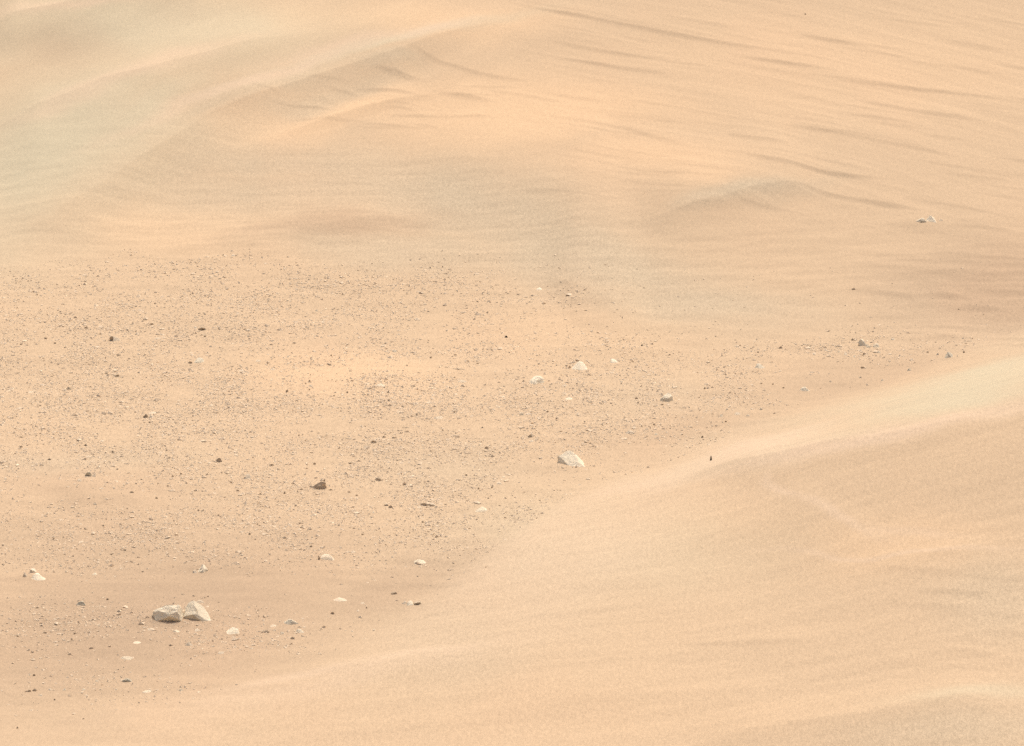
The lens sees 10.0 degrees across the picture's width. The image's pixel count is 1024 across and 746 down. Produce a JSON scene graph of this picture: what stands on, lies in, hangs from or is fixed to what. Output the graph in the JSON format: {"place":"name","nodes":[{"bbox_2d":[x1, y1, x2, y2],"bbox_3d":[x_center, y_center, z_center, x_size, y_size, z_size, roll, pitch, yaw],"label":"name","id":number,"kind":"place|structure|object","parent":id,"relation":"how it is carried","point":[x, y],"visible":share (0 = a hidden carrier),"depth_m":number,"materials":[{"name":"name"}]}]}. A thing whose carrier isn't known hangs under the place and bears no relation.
{"place":"outdoors","nodes":[
{"label":"outdoors","id":0,"kind":"place"},
{"bbox_2d":[0,0,503,243],"bbox_3d":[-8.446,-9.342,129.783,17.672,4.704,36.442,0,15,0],"label":"pale dune","id":1,"kind":"structure","parent":0,"point":[93,93],"depth_m":122.81,"materials":[{"name":"beige sand"}]},
{"bbox_2d":[93,150,806,335],"bbox_3d":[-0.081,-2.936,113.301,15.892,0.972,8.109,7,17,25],"label":"grey dune","id":2,"kind":"structure","parent":0,"point":[454,205],"depth_m":113.42,"materials":[{"name":"beige sand"}]},
{"bbox_2d":[0,249,1010,737],"bbox_3d":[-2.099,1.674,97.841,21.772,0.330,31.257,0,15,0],"label":"gravel plain","id":3,"kind":"structure","parent":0,"point":[312,589],"depth_m":100.72,"materials":[{"name":"beige gravel"}]},
{"bbox_2d":[31,573,44,579],"bbox_3d":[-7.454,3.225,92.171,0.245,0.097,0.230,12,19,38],"label":"boulder","id":4,"kind":"object","parent":3,"relation":"on","point":[36,576],"visible":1,"depth_m":92.16,"materials":[{"name":"stone"}]},
{"bbox_2d":[76,601,85,605],"bbox_3d":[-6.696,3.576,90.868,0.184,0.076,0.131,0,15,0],"label":"stone","id":5,"kind":"object","parent":3,"relation":"on","point":[82,603],"visible":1,"depth_m":90.83,"materials":[{"name":"stone"}]},
{"bbox_2d":[121,656,131,659],"bbox_3d":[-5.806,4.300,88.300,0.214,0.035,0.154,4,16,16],"label":"flat stone","id":6,"kind":"object","parent":3,"relation":"on","point":[127,657],"visible":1,"depth_m":88.29,"materials":[{"name":"beige stone"}]},
{"bbox_2d":[122,678,131,681],"bbox_3d":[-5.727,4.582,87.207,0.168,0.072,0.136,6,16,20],"label":"stone","id":7,"kind":"object","parent":3,"relation":"on","point":[127,680],"visible":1,"depth_m":87.18,"materials":[{"name":"grey stone"}]},
{"bbox_2d":[152,604,183,620],"bbox_3d":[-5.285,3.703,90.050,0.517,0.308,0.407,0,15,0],"label":"boulder","id":8,"kind":"object","parent":3,"relation":"on","point":[171,612],"visible":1,"depth_m":89.92,"materials":[{"name":"stone"}]},
{"bbox_2d":[184,601,210,620],"bbox_3d":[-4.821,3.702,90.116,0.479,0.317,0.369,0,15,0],"label":"boulder","id":9,"kind":"object","parent":3,"relation":"on","point":[194,610],"visible":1,"depth_m":90.07,"materials":[{"name":"stone"}]},
{"bbox_2d":[194,358,203,362],"bbox_3d":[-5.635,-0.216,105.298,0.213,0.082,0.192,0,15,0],"label":"boulder","id":10,"kind":"object","parent":3,"relation":"on","point":[198,360],"visible":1,"depth_m":105.28,"materials":[{"name":"white stone"}]},
{"bbox_2d":[198,564,207,572],"bbox_3d":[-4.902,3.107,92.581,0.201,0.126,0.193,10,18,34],"label":"boulder","id":11,"kind":"object","parent":3,"relation":"on","point":[203,569],"visible":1,"depth_m":92.57,"materials":[{"name":"stone"}]},
{"bbox_2d":[226,627,238,633],"bbox_3d":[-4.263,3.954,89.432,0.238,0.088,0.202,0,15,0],"label":"stone","id":12,"kind":"object","parent":3,"relation":"on","point":[233,630],"visible":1,"depth_m":89.42,"materials":[{"name":"beige stone"}]},
{"bbox_2d":[284,619,297,624],"bbox_3d":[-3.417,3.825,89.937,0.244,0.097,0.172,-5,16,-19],"label":"stone","id":13,"kind":"object","parent":3,"relation":"on","point":[289,621],"visible":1,"depth_m":89.89,"materials":[{"name":"beige stone"}]},
{"bbox_2d":[309,482,326,488],"bbox_3d":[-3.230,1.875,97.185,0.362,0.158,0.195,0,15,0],"label":"boulder","id":14,"kind":"object","parent":3,"relation":"on","point":[320,485],"visible":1,"depth_m":97.14,"materials":[{"name":"brown stone"}]},
{"bbox_2d":[321,554,333,560],"bbox_3d":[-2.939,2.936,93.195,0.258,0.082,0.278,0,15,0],"label":"flat stone","id":15,"kind":"object","parent":3,"relation":"on","point":[326,557],"visible":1,"depth_m":93.14,"materials":[{"name":"beige stone"}]},
{"bbox_2d":[334,597,346,600],"bbox_3d":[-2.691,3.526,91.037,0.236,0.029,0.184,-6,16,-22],"label":"stone","id":16,"kind":"object","parent":3,"relation":"on","point":[339,599],"visible":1,"depth_m":91.02,"materials":[{"name":"beige stone"}]},
{"bbox_2d":[414,559,425,564],"bbox_3d":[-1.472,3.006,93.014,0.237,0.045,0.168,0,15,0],"label":"stone","id":17,"kind":"object","parent":3,"relation":"on","point":[422,562],"visible":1,"depth_m":93.02,"materials":[{"name":"beige stone"}]},
{"bbox_2d":[475,507,486,511],"bbox_3d":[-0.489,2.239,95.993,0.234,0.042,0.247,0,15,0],"label":"flat stone","id":18,"kind":"object","parent":3,"relation":"on","point":[480,509],"visible":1,"depth_m":95.95,"materials":[{"name":"beige stone"}]},
{"bbox_2d":[529,376,544,384],"bbox_3d":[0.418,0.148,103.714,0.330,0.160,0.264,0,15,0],"label":"boulder","id":19,"kind":"object","parent":3,"relation":"on","point":[534,380],"visible":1,"depth_m":103.70,"materials":[{"name":"stone"}]},
{"bbox_2d":[557,451,584,466],"bbox_3d":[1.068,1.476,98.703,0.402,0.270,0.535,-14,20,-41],"label":"boulder","id":20,"kind":"object","parent":3,"relation":"on","point":[570,458],"visible":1,"depth_m":98.68,"materials":[{"name":"stone"}]},
{"bbox_2d":[572,361,586,369],"bbox_3d":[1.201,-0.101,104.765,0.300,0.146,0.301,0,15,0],"label":"boulder","id":21,"kind":"object","parent":3,"relation":"on","point":[579,365],"visible":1,"depth_m":104.76,"materials":[{"name":"stone"}]},
{"bbox_2d":[660,393,672,400],"bbox_3d":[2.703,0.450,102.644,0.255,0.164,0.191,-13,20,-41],"label":"boulder","id":22,"kind":"object","parent":3,"relation":"on","point":[667,397],"visible":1,"depth_m":102.61,"materials":[{"name":"stone"}]},
{"bbox_2d":[755,363,764,367],"bbox_3d":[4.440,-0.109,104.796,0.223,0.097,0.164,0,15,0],"label":"boulder","id":23,"kind":"object","parent":3,"relation":"on","point":[758,365],"visible":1,"depth_m":104.80,"materials":[{"name":"stone"}]},
{"bbox_2d":[858,339,866,345],"bbox_3d":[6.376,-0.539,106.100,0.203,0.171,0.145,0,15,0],"label":"boulder","id":24,"kind":"object","parent":3,"relation":"on","point":[861,342],"visible":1,"depth_m":106.07,"materials":[{"name":"stone"}]},
{"bbox_2d":[945,352,952,357],"bbox_3d":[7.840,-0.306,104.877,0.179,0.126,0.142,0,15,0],"label":"boulder","id":25,"kind":"object","parent":3,"relation":"on","point":[948,354],"visible":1,"depth_m":104.86,"materials":[{"name":"stone"}]},
{"bbox_2d":[0,329,1023,745],"bbox_3d":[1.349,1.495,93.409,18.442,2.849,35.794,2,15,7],"label":"sand dune","id":26,"kind":"structure","parent":0,"point":[846,569],"depth_m":87.30,"materials":[{"name":"beige sand"}]},
{"bbox_2d":[0,0,1023,339],"bbox_3d":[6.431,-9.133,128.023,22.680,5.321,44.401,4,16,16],"label":"hillside","id":27,"kind":"structure","parent":0,"point":[878,128],"depth_m":118.77,"materials":[{"name":"beige sand"}]},
{"bbox_2d":[917,218,926,221],"bbox_3d":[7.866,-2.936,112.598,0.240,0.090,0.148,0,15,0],"label":"boulder","id":28,"kind":"object","parent":27,"relation":"on","point":[921,220],"visible":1,"depth_m":112.55,"materials":[{"name":"stone"}]},
{"bbox_2d":[926,216,936,222],"bbox_3d":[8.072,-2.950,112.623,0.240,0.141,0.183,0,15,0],"label":"boulder","id":29,"kind":"object","parent":27,"relation":"on","point":[930,219],"visible":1,"depth_m":112.61,"materials":[{"name":"stone"}]}
]}

